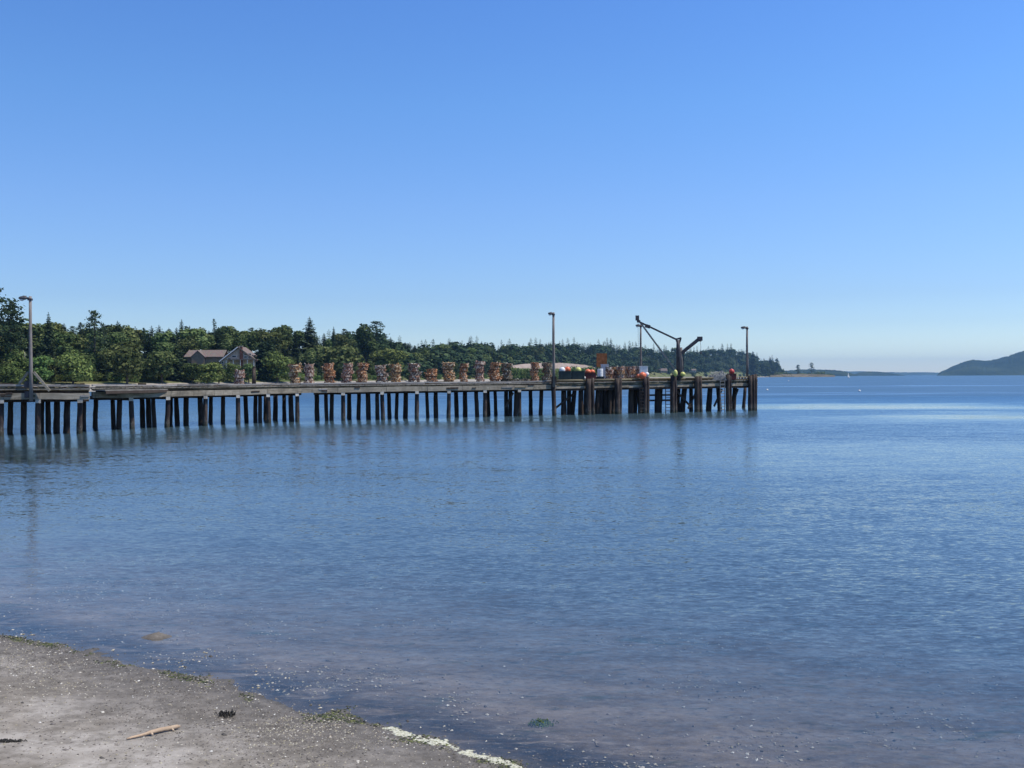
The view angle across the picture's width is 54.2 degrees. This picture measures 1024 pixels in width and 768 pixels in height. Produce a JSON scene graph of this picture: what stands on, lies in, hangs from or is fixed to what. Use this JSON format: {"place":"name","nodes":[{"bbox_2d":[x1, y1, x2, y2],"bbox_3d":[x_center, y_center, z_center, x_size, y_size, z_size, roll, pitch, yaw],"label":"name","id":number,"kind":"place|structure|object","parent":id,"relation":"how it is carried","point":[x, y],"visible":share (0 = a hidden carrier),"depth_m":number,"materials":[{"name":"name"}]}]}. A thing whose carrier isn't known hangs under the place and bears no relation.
{"place":"outdoors","nodes":[
{"label":"outdoors","id":0,"kind":"place"},
{"bbox_2d":[252,367,255,383],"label":"mooring post","id":1,"kind":"object","parent":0,"point":[253,375],"visible":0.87,"depth_m":104.76,"materials":[{"name":"brown wood"}]},
{"bbox_2d":[0,350,769,391],"bbox_3d":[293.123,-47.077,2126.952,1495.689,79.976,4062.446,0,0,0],"label":"headland terrain","id":2,"kind":"structure","parent":0,"point":[316,366],"depth_m":517.28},
{"bbox_2d":[0,302,26,359],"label":"pine tree","id":3,"kind":"object","parent":2,"relation":"on","point":[12,339],"visible":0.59,"depth_m":357.22,"materials":[{"name":"green plant"}]},
{"bbox_2d":[0,363,27,383],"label":"broadleaf tree","id":4,"kind":"object","parent":2,"relation":"on","point":[14,374],"visible":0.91,"depth_m":337.41,"materials":[{"name":"green plant"}]},
{"bbox_2d":[0,288,28,349],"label":"pine tree","id":5,"kind":"object","parent":2,"relation":"on","point":[11,325],"visible":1,"depth_m":350.57,"materials":[{"name":"green plant"}]},
{"bbox_2d":[3,329,27,348],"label":"broadleaf tree","id":6,"kind":"object","parent":2,"relation":"on","point":[23,346],"visible":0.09,"depth_m":388.60,"materials":[{"name":"green plant"}]},
{"bbox_2d":[3,349,28,377],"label":"broadleaf tree","id":7,"kind":"object","parent":2,"relation":"on","point":[19,361],"visible":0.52,"depth_m":353.95,"materials":[{"name":"green plant"}]},
{"bbox_2d":[19,323,46,343],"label":"broadleaf tree","id":8,"kind":"object","parent":2,"relation":"on","point":[37,329],"visible":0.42,"depth_m":412.22,"materials":[{"name":"green plant"}]},
{"bbox_2d":[25,355,54,383],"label":"broadleaf tree","id":9,"kind":"object","parent":2,"relation":"on","point":[40,366],"visible":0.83,"depth_m":352.93,"materials":[{"name":"green plant"}]},
{"bbox_2d":[28,330,59,354],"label":"broadleaf tree","id":10,"kind":"object","parent":2,"relation":"on","point":[37,343],"visible":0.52,"depth_m":398.14,"materials":[{"name":"green plant"}]},
{"bbox_2d":[41,312,56,357],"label":"fir tree","id":11,"kind":"object","parent":2,"relation":"on","point":[48,336],"visible":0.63,"depth_m":397.69,"materials":[{"name":"green plant"}]},
{"bbox_2d":[45,339,58,370],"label":"fir tree","id":12,"kind":"object","parent":2,"relation":"on","point":[51,352],"visible":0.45,"depth_m":387.96,"materials":[{"name":"green plant"}]},
{"bbox_2d":[46,358,58,381],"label":"broadleaf tree","id":13,"kind":"object","parent":2,"relation":"on","point":[52,367],"visible":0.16,"depth_m":367.06,"materials":[{"name":"green plant"}]},
{"bbox_2d":[40,331,72,355],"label":"broadleaf tree","id":14,"kind":"object","parent":2,"relation":"on","point":[60,338],"visible":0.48,"depth_m":401.33,"materials":[{"name":"green plant"}]},
{"bbox_2d":[50,322,65,332],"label":"broadleaf tree","id":15,"kind":"object","parent":2,"relation":"on","point":[57,327],"visible":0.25,"depth_m":425.79,"materials":[{"name":"green plant"}]},
{"bbox_2d":[57,332,84,352],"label":"broadleaf tree","id":16,"kind":"object","parent":2,"relation":"on","point":[70,338],"visible":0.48,"depth_m":407.57,"materials":[{"name":"green plant"}]},
{"bbox_2d":[53,349,95,384],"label":"broadleaf tree","id":17,"kind":"object","parent":2,"relation":"on","point":[76,367],"visible":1,"depth_m":361.92,"materials":[{"name":"green plant"}]},
{"bbox_2d":[64,331,98,352],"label":"broadleaf tree","id":18,"kind":"object","parent":2,"relation":"on","point":[83,340],"visible":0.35,"depth_m":412.77,"materials":[{"name":"green plant"}]},
{"bbox_2d":[66,347,96,364],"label":"broadleaf tree","id":19,"kind":"object","parent":2,"relation":"on","point":[93,358],"visible":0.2,"depth_m":393.06,"materials":[{"name":"green plant"}]},
{"bbox_2d":[82,349,102,367],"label":"broadleaf tree","id":20,"kind":"object","parent":2,"relation":"on","point":[87,351],"visible":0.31,"depth_m":402.19,"materials":[{"name":"green plant"}]},
{"bbox_2d":[83,331,105,349],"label":"broadleaf tree","id":21,"kind":"object","parent":2,"relation":"on","point":[101,336],"visible":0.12,"depth_m":420.11,"materials":[{"name":"green plant"}]},
{"bbox_2d":[80,310,111,354],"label":"pine tree","id":22,"kind":"object","parent":2,"relation":"on","point":[94,321],"visible":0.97,"depth_m":403.04,"materials":[{"name":"green plant"}]},
{"bbox_2d":[93,371,103,380],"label":"bush","id":23,"kind":"object","parent":2,"relation":"on","point":[98,376],"visible":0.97,"depth_m":385.28,"materials":[{"name":"green plant"}]},
{"bbox_2d":[94,355,109,381],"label":"fir tree","id":24,"kind":"object","parent":2,"relation":"on","point":[101,365],"visible":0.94,"depth_m":387.88,"materials":[{"name":"green plant"}]},
{"bbox_2d":[94,349,113,370],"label":"broadleaf tree","id":25,"kind":"object","parent":2,"relation":"on","point":[108,355],"visible":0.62,"depth_m":403.24,"materials":[{"name":"green plant"}]},
{"bbox_2d":[107,343,120,362],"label":"broadleaf tree","id":26,"kind":"object","parent":2,"relation":"on","point":[114,347],"visible":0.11,"depth_m":409.94,"materials":[{"name":"green plant"}]},
{"bbox_2d":[101,332,128,348],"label":"broadleaf tree","id":27,"kind":"object","parent":2,"relation":"on","point":[116,337],"visible":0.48,"depth_m":428.53,"materials":[{"name":"green plant"}]},
{"bbox_2d":[112,345,144,383],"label":"broadleaf tree","id":28,"kind":"object","parent":2,"relation":"on","point":[127,359],"visible":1,"depth_m":380.14,"materials":[{"name":"green plant"}]},
{"bbox_2d":[116,341,143,358],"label":"broadleaf tree","id":29,"kind":"object","parent":2,"relation":"on","point":[122,343],"visible":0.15,"depth_m":415.29,"materials":[{"name":"green plant"}]},
{"bbox_2d":[119,325,141,345],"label":"broadleaf tree","id":30,"kind":"object","parent":2,"relation":"on","point":[129,331],"visible":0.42,"depth_m":452.68,"materials":[{"name":"green plant"}]},
{"bbox_2d":[140,328,147,349],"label":"pine tree","id":31,"kind":"object","parent":2,"relation":"on","point":[144,335],"visible":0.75,"depth_m":461.78,"materials":[{"name":"green plant"}]},
{"bbox_2d":[143,335,154,357],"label":"fir tree","id":32,"kind":"object","parent":2,"relation":"on","point":[149,347],"visible":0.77,"depth_m":449.35,"materials":[{"name":"green plant"}]},
{"bbox_2d":[143,351,178,382],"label":"broadleaf tree","id":33,"kind":"object","parent":2,"relation":"on","point":[161,363],"visible":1,"depth_m":396.55,"materials":[{"name":"green plant"}]},
{"bbox_2d":[151,331,175,348],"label":"broadleaf tree","id":34,"kind":"object","parent":2,"relation":"on","point":[165,337],"visible":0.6,"depth_m":456.14,"materials":[{"name":"green plant"}]},
{"bbox_2d":[154,342,178,352],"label":"broadleaf tree","id":35,"kind":"object","parent":2,"relation":"on","point":[167,346],"visible":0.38,"depth_m":434.03,"materials":[{"name":"green plant"}]},
{"bbox_2d":[168,344,183,381],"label":"fir tree","id":36,"kind":"object","parent":2,"relation":"on","point":[177,375],"visible":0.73,"depth_m":412.95,"materials":[{"name":"green plant"}]},
{"bbox_2d":[172,341,185,369],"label":"fir tree","id":37,"kind":"object","parent":2,"relation":"on","point":[180,351],"visible":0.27,"depth_m":439.75,"materials":[{"name":"green plant"}]},
{"bbox_2d":[177,336,199,356],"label":"broadleaf tree","id":38,"kind":"object","parent":2,"relation":"on","point":[187,345],"visible":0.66,"depth_m":465.10,"materials":[{"name":"green plant"}]},
{"bbox_2d":[181,363,204,382],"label":"broadleaf tree","id":39,"kind":"object","parent":2,"relation":"on","point":[190,370],"visible":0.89,"depth_m":412.68,"materials":[{"name":"green plant"}]},
{"bbox_2d":[177,328,209,349],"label":"broadleaf tree","id":40,"kind":"object","parent":2,"relation":"on","point":[198,334],"visible":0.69,"depth_m":472.73,"materials":[{"name":"green plant"}]},
{"bbox_2d":[201,333,215,349],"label":"broadleaf tree","id":41,"kind":"object","parent":2,"relation":"on","point":[211,339],"visible":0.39,"depth_m":484.85,"materials":[{"name":"green plant"}]},
{"bbox_2d":[194,362,223,383],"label":"bush","id":42,"kind":"object","parent":2,"relation":"on","point":[210,374],"visible":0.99,"depth_m":411.72,"materials":[{"name":"green plant"}]},
{"bbox_2d":[209,331,224,349],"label":"fir tree","id":43,"kind":"object","parent":2,"relation":"on","point":[218,340],"visible":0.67,"depth_m":487.69,"materials":[{"name":"green plant"}]},
{"bbox_2d":[215,362,226,383],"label":"broadleaf tree","id":44,"kind":"object","parent":2,"relation":"on","point":[223,373],"visible":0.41,"depth_m":421.48,"materials":[{"name":"green plant"}]},
{"bbox_2d":[184,346,259,368],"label":"house","id":45,"kind":"structure","parent":2,"relation":"on","point":[241,356],"depth_m":455.93,"materials":[{"name":"grey"}]},
{"bbox_2d":[220,336,233,351],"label":"broadleaf tree","id":46,"kind":"object","parent":2,"relation":"on","point":[227,343],"visible":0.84,"depth_m":493.45,"materials":[{"name":"green plant"}]},
{"bbox_2d":[218,326,238,339],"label":"broadleaf tree","id":47,"kind":"object","parent":2,"relation":"on","point":[229,331],"visible":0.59,"depth_m":502.79,"materials":[{"name":"green plant"}]},
{"bbox_2d":[223,362,240,382],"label":"bush","id":48,"kind":"object","parent":2,"relation":"on","point":[230,369],"visible":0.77,"depth_m":432.76,"materials":[{"name":"green plant"}]},
{"bbox_2d":[231,336,247,350],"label":"broadleaf tree","id":49,"kind":"object","parent":2,"relation":"on","point":[239,341],"visible":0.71,"depth_m":495.82,"materials":[{"name":"green plant"}]},
{"bbox_2d":[241,363,257,383],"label":"broadleaf tree","id":50,"kind":"object","parent":2,"relation":"on","point":[247,367],"visible":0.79,"depth_m":438.28,"materials":[{"name":"green plant"}]},
{"bbox_2d":[236,331,265,350],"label":"broadleaf tree","id":51,"kind":"object","parent":2,"relation":"on","point":[251,343],"visible":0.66,"depth_m":504.38,"materials":[{"name":"green plant"}]},
{"bbox_2d":[253,338,274,381],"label":"fir tree","id":52,"kind":"object","parent":2,"relation":"on","point":[261,355],"visible":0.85,"depth_m":458.10,"materials":[{"name":"green plant"}]},
{"bbox_2d":[265,339,275,355],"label":"fir tree","id":53,"kind":"object","parent":2,"relation":"on","point":[270,347],"visible":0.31,"depth_m":492.98,"materials":[{"name":"green plant"}]},
{"bbox_2d":[256,332,287,351],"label":"broadleaf tree","id":54,"kind":"object","parent":2,"relation":"on","point":[274,338],"visible":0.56,"depth_m":511.73,"materials":[{"name":"green plant"}]},
{"bbox_2d":[261,350,295,382],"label":"broadleaf tree","id":55,"kind":"object","parent":2,"relation":"on","point":[278,368],"visible":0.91,"depth_m":457.30,"materials":[{"name":"green plant"}]},
{"bbox_2d":[270,325,293,350],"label":"broadleaf tree","id":56,"kind":"object","parent":2,"relation":"on","point":[284,334],"visible":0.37,"depth_m":525.54,"materials":[{"name":"green plant"}]},
{"bbox_2d":[289,333,300,357],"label":"fir tree","id":57,"kind":"object","parent":2,"relation":"on","point":[294,349],"visible":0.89,"depth_m":534.47,"materials":[{"name":"green plant"}]},
{"bbox_2d":[292,330,305,349],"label":"broadleaf tree","id":58,"kind":"object","parent":2,"relation":"on","point":[299,334],"visible":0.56,"depth_m":566.74,"materials":[{"name":"green plant"}]},
{"bbox_2d":[300,348,315,365],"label":"broadleaf tree","id":59,"kind":"object","parent":2,"relation":"on","point":[310,354],"visible":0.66,"depth_m":521.38,"materials":[{"name":"green plant"}]},
{"bbox_2d":[300,317,317,352],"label":"fir tree","id":60,"kind":"object","parent":2,"relation":"on","point":[310,337],"visible":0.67,"depth_m":555.82,"materials":[{"name":"green plant"}]},
{"bbox_2d":[315,362,323,379],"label":"fir tree","id":61,"kind":"object","parent":2,"relation":"on","point":[319,370],"visible":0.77,"depth_m":518.69,"materials":[{"name":"green plant"}]},
{"bbox_2d":[313,345,331,369],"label":"broadleaf tree","id":62,"kind":"object","parent":2,"relation":"on","point":[321,352],"visible":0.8,"depth_m":545.33,"materials":[{"name":"green plant"}]},
{"bbox_2d":[332,333,348,346],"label":"broadleaf tree","id":63,"kind":"object","parent":2,"relation":"on","point":[341,341],"visible":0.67,"depth_m":612.36,"materials":[{"name":"green plant"}]},
{"bbox_2d":[325,345,364,380],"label":"broadleaf tree","id":64,"kind":"object","parent":2,"relation":"on","point":[338,355],"visible":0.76,"depth_m":536.65,"materials":[{"name":"green plant"}]},
{"bbox_2d":[352,323,380,361],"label":"broadleaf tree","id":65,"kind":"object","parent":2,"relation":"on","point":[363,337],"visible":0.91,"depth_m":639.55,"materials":[{"name":"green plant"}]},
{"bbox_2d":[367,360,375,375],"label":"broadleaf tree","id":66,"kind":"object","parent":2,"relation":"on","point":[371,370],"visible":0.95,"depth_m":604.61,"materials":[{"name":"green plant"}]},
{"bbox_2d":[368,321,390,352],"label":"pine tree","id":67,"kind":"object","parent":2,"relation":"on","point":[377,335],"visible":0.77,"depth_m":654.89,"materials":[{"name":"green plant"}]},
{"bbox_2d":[369,348,410,374],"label":"broadleaf tree","id":68,"kind":"object","parent":2,"relation":"on","point":[386,357],"visible":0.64,"depth_m":615.64,"materials":[{"name":"green plant"}]},
{"bbox_2d":[2,318,783,378],"bbox_3d":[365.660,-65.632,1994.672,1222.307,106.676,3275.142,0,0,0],"label":"woodland","id":69,"kind":"object","parent":2,"relation":"on","point":[576,354],"visible":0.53,"depth_m":1549.22,"materials":[{"name":"plant"}]},
{"bbox_2d":[418,347,429,359],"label":"broadleaf tree","id":70,"kind":"object","parent":2,"relation":"on","point":[424,351],"visible":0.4,"depth_m":810.04,"materials":[{"name":"green plant"}]},
{"bbox_2d":[435,345,450,352],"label":"broadleaf tree","id":71,"kind":"object","parent":2,"relation":"on","point":[441,348],"visible":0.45,"depth_m":902.71,"materials":[{"name":"green plant"}]},
{"bbox_2d":[748,351,760,376],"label":"fir tree","id":72,"kind":"object","parent":2,"relation":"on","point":[752,363],"visible":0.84,"depth_m":3102.14,"materials":[{"name":"green plant"}]},
{"bbox_2d":[757,362,770,373],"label":"broadleaf tree","id":73,"kind":"object","parent":2,"relation":"on","point":[764,368],"visible":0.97,"depth_m":3249.30,"materials":[{"name":"green plant"}]},
{"bbox_2d":[0,486,1023,767],"bbox_3d":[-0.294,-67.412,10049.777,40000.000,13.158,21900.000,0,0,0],"label":"beach ground","id":74,"kind":"structure","parent":0,"point":[550,668],"depth_m":16.89,"materials":[{"name":"sand"}]},
{"bbox_2d":[0,738,26,742],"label":"seaweed clump","id":75,"kind":"object","parent":74,"relation":"on","point":[9,740],"visible":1,"depth_m":11.56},
{"bbox_2d":[126,724,180,739],"bbox_3d":[-4.332,4.215,12.121,0.093,0.060,0.718,0,-4,39],"label":"driftwood stick","id":76,"kind":"object","parent":74,"relation":"on","point":[162,729],"visible":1,"depth_m":12.14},
{"bbox_2d":[214,708,235,717],"bbox_3d":[-3.744,4.312,13.073,0.259,0.070,0.256,0,0,-24],"label":"seaweed clump","id":77,"kind":"object","parent":74,"relation":"on","point":[228,713],"visible":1,"depth_m":13.09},
{"bbox_2d":[5,636,481,767],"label":"bleached shells","id":78,"kind":"object","parent":74,"relation":"on","point":[201,718],"visible":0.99,"depth_m":13.40},
{"bbox_2d":[0,635,524,767],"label":"shell fragments","id":79,"kind":"object","parent":74,"relation":"on","point":[296,743],"visible":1,"depth_m":12.65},
{"bbox_2d":[0,634,526,767],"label":"beach pebbles","id":80,"kind":"object","parent":74,"relation":"on","point":[190,712],"visible":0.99,"depth_m":12.84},
{"bbox_2d":[2,634,528,767],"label":"seaweed wrack","id":81,"kind":"object","parent":74,"relation":"on","point":[200,680],"visible":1,"depth_m":13.34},
{"bbox_2d":[0,601,827,767],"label":"beach stones","id":82,"kind":"object","parent":74,"relation":"on","point":[117,744],"visible":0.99,"depth_m":13.13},
{"bbox_2d":[381,726,458,750],"bbox_3d":[-1.143,4.404,12.448,1.285,0.038,0.318,0,0,32],"label":"foam","id":83,"kind":"object","parent":74,"relation":"on","point":[397,731],"visible":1,"depth_m":12.44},
{"bbox_2d":[457,750,521,767],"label":"foam","id":84,"kind":"object","parent":74,"relation":"on","point":[469,753],"visible":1,"depth_m":11.79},
{"bbox_2d":[0,552,1023,767],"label":"submerged shells","id":85,"kind":"object","parent":74,"relation":"on","point":[812,747],"visible":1,"depth_m":16.32},
{"bbox_2d":[528,717,558,727],"bbox_3d":[0.397,4.420,13.033,0.385,0.058,0.315,0,0,16],"label":"seaweed clump","id":86,"kind":"object","parent":74,"relation":"on","point":[538,722],"visible":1,"depth_m":13.03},
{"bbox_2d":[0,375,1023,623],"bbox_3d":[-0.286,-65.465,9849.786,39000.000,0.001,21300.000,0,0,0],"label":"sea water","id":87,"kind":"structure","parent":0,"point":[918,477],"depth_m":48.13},
{"bbox_2d":[0,374,757,435],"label":"pier","id":88,"kind":"structure","parent":87,"relation":"in","point":[606,398],"depth_m":106.46,"materials":[{"name":"brown wood"}]},
{"bbox_2d":[18,296,49,400],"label":"light pole","id":89,"kind":"object","parent":88,"relation":"attached to","point":[29,385],"visible":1,"depth_m":79.49,"materials":[{"name":"grey metal"}]},
{"bbox_2d":[548,312,556,386],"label":"light pole","id":90,"kind":"object","parent":88,"relation":"attached to","point":[553,379],"visible":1,"depth_m":115.11,"materials":[{"name":"grey metal"}]},
{"bbox_2d":[558,371,570,379],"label":"fish tote","id":91,"kind":"object","parent":88,"relation":"on","point":[564,375],"visible":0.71,"depth_m":117.50,"materials":[{"name":"plastic"}]},
{"bbox_2d":[571,371,584,381],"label":"fish tote","id":92,"kind":"object","parent":88,"relation":"on","point":[577,374],"visible":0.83,"depth_m":118.12,"materials":[{"name":"plastic"}]},
{"bbox_2d":[585,373,595,381],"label":"fish tote","id":93,"kind":"object","parent":88,"relation":"on","point":[589,375],"visible":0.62,"depth_m":119.32,"materials":[{"name":"red plastic"}]},
{"bbox_2d":[596,353,606,368],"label":"rust plate","id":94,"kind":"object","parent":88,"relation":"on","point":[601,358],"visible":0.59,"depth_m":125.44,"materials":[{"name":"metal"}]},
{"bbox_2d":[635,324,641,365],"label":"light pole","id":95,"kind":"object","parent":88,"relation":"on","point":[638,325],"visible":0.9,"depth_m":128.87,"materials":[{"name":"grey metal"}]},
{"bbox_2d":[635,315,681,380],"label":"derrick crane","id":96,"kind":"object","parent":88,"relation":"on","point":[678,362],"visible":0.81,"depth_m":124.27,"materials":[{"name":"metal"}]},
{"bbox_2d":[680,337,702,377],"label":"post crane","id":97,"kind":"object","parent":88,"relation":"on","point":[692,344],"visible":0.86,"depth_m":126.31,"materials":[{"name":"grey metal"}]},
{"bbox_2d":[708,370,726,379],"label":"net heap","id":98,"kind":"object","parent":88,"relation":"on","point":[716,375],"visible":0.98,"depth_m":127.28,"materials":[{"name":"fabric"}]},
{"bbox_2d":[741,326,748,376],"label":"light pole","id":99,"kind":"object","parent":88,"relation":"on","point":[747,368],"visible":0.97,"depth_m":131.06,"materials":[{"name":"grey metal"}]},
{"bbox_2d":[0,0,1023,372],"label":"sky","id":100,"kind":"structure","parent":0,"point":[840,183],"materials":[{"name":"blue"}]},
{"bbox_2d":[500,363,593,380],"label":"bank terrain","id":101,"kind":"structure","parent":0,"point":[528,366],"depth_m":828.27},
{"bbox_2d":[511,367,520,379],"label":"bush","id":102,"kind":"object","parent":101,"relation":"on","point":[513,370],"visible":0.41,"depth_m":751.72,"materials":[{"name":"green plant"}]},
{"bbox_2d":[770,374,834,376],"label":"marsh spit ground","id":103,"kind":"structure","parent":0,"point":[801,375],"depth_m":3219.74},
{"bbox_2d":[783,369,857,375],"bbox_3d":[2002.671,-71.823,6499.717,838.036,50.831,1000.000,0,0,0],"label":"shore","id":104,"kind":"structure","parent":0,"point":[839,373],"depth_m":6221.93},
{"bbox_2d":[855,371,904,375],"bbox_3d":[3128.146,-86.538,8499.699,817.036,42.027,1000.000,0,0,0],"label":"shore","id":105,"kind":"structure","parent":0,"point":[869,373],"depth_m":8172.09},
{"bbox_2d":[845,371,938,374],"bbox_3d":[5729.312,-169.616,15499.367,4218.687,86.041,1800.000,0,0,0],"label":"shore","id":106,"kind":"structure","parent":0,"point":[911,373],"depth_m":14981.31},
{"bbox_2d":[937,351,1023,375],"bbox_3d":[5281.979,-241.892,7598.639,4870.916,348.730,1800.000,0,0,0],"label":"mountain","id":107,"kind":"structure","parent":0,"point":[1012,364],"depth_m":6940.96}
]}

